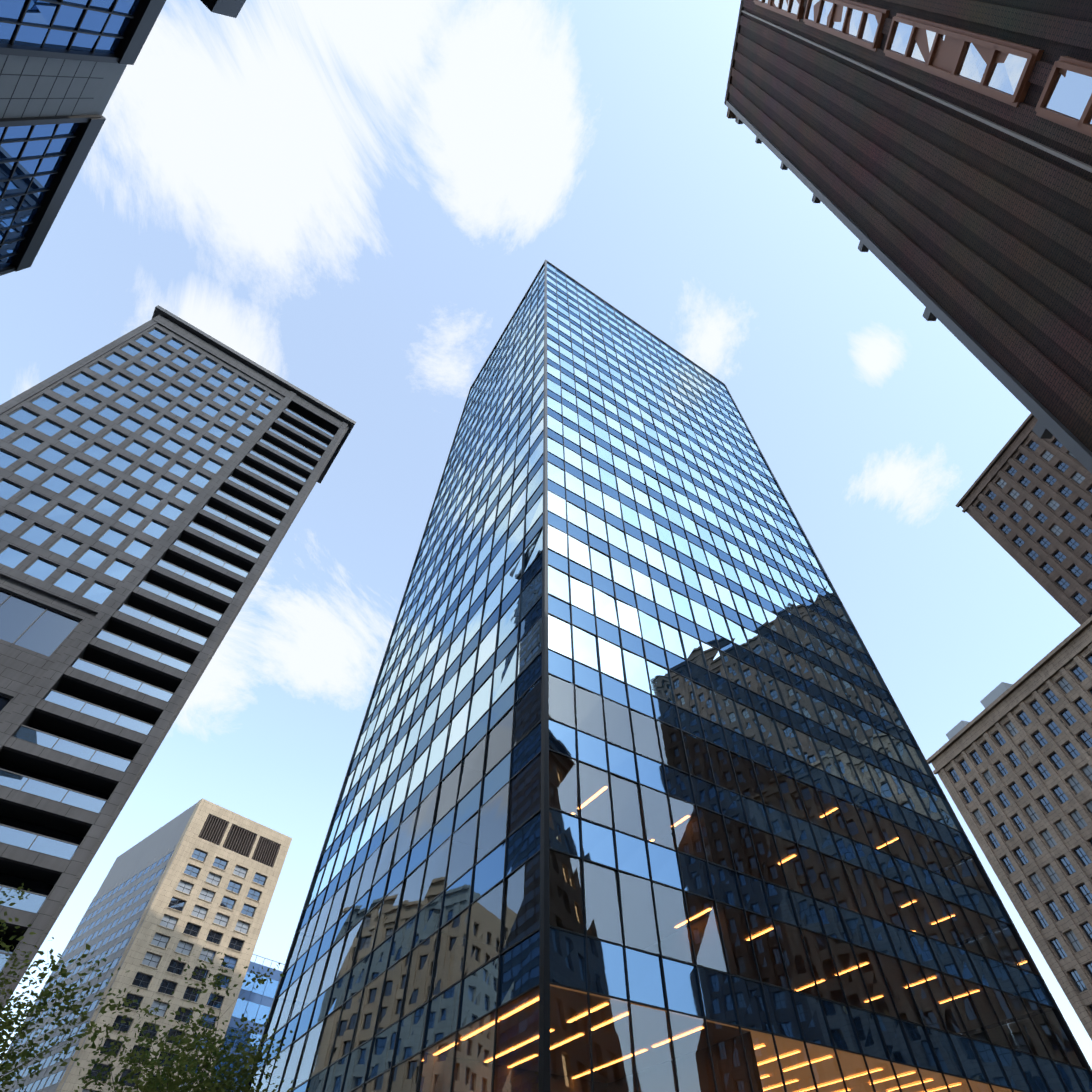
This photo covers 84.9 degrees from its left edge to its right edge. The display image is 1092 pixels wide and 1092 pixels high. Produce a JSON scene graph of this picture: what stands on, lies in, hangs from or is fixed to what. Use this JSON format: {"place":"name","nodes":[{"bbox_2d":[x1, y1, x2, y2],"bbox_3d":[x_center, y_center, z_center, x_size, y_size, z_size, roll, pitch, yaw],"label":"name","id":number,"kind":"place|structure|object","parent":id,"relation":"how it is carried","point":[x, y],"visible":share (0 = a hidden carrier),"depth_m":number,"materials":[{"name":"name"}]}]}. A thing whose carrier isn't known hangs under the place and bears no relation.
{"place":"outdoors","nodes":[
{"label":"outdoors","id":0,"kind":"place"},
{"bbox_2d":[0,883,139,1091],"bbox_3d":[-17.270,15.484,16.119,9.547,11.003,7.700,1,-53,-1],"label":"street tree","id":1,"kind":"object","parent":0,"point":[8,1023],"depth_m":17.78,"materials":[{"name":"green plant"}]},
{"bbox_2d":[62,948,310,1091],"bbox_3d":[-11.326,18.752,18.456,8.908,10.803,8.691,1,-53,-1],"label":"street tree","id":2,"kind":"object","parent":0,"point":[192,1064],"depth_m":19.54,"materials":[{"name":"green plant"}]},
{"bbox_2d":[0,0,1091,1068],"label":"sky","id":3,"kind":"structure","parent":0,"point":[357,200],"materials":[{"name":"blue"}]},
{"bbox_2d":[724,0,1091,473],"bbox_3d":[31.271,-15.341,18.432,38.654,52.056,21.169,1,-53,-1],"label":"skyscraper","id":4,"kind":"structure","parent":0,"point":[934,157],"depth_m":17.55,"materials":[{"name":"brown brick"}]},
{"label":"ground surface","id":5,"kind":"structure","parent":0,"visible":0},
{"bbox_2d":[0,0,165,275],"bbox_3d":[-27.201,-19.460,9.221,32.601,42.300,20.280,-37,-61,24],"label":"dark glass block","id":6,"kind":"structure","parent":5,"relation":"on","point":[64,64],"depth_m":29.16,"materials":[{"name":"blue glass"}]},
{"bbox_2d":[200,0,245,17],"bbox_3d":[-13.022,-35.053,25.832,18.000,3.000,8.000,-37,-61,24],"label":"building","id":7,"kind":"structure","parent":6,"relation":"on","point":[231,8],"depth_m":30.89,"materials":[{"name":"metal"}]},
{"bbox_2d":[0,798,291,1091],"bbox_3d":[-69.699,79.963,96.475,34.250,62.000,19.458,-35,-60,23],"label":"tan building","id":8,"kind":"structure","parent":5,"relation":"on","point":[198,878],"depth_m":98.74,"materials":[{"name":"stone"}]},
{"bbox_2d":[0,305,355,1010],"bbox_3d":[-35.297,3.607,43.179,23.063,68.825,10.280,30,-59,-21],"label":"grey tower","id":9,"kind":"structure","parent":5,"relation":"on","point":[162,471],"depth_m":43.59,"materials":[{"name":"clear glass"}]},
{"bbox_2d":[164,952,284,1091],"bbox_3d":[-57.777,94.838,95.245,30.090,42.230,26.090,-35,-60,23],"label":"blue glass block","id":10,"kind":"structure","parent":5,"relation":"on","point":[256,1004],"depth_m":98.88,"materials":[{"name":"blue glass"}]},
{"bbox_2d":[248,259,1091,1091],"bbox_3d":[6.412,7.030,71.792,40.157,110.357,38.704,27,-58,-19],"label":"glass tower","id":11,"kind":"structure","parent":5,"relation":"on","point":[642,545],"depth_m":36.35,"materials":[{"name":"blue glass"}]},
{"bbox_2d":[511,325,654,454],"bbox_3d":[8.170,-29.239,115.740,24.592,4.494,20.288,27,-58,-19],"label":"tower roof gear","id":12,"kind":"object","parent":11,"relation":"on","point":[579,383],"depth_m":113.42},
{"bbox_2d":[262,676,1048,1091],"bbox_3d":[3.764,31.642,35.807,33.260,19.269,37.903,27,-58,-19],"label":"tower interior","id":13,"kind":"object","parent":11,"relation":"on","point":[604,1042],"depth_m":27.38,"materials":[{"name":"brown"}]},
{"bbox_2d":[926,616,1091,1039],"bbox_3d":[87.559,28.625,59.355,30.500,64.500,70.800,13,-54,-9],"label":"stone office","id":14,"kind":"structure","parent":5,"relation":"on","point":[1012,764],"depth_m":81.19,"materials":[{"name":"beige stone"}]},
{"bbox_2d":[955,413,1091,624],"bbox_3d":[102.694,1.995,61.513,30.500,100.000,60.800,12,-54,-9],"label":"stone office","id":15,"kind":"structure","parent":5,"relation":"on","point":[1025,502],"depth_m":99.71,"materials":[{"name":"brown stone"}]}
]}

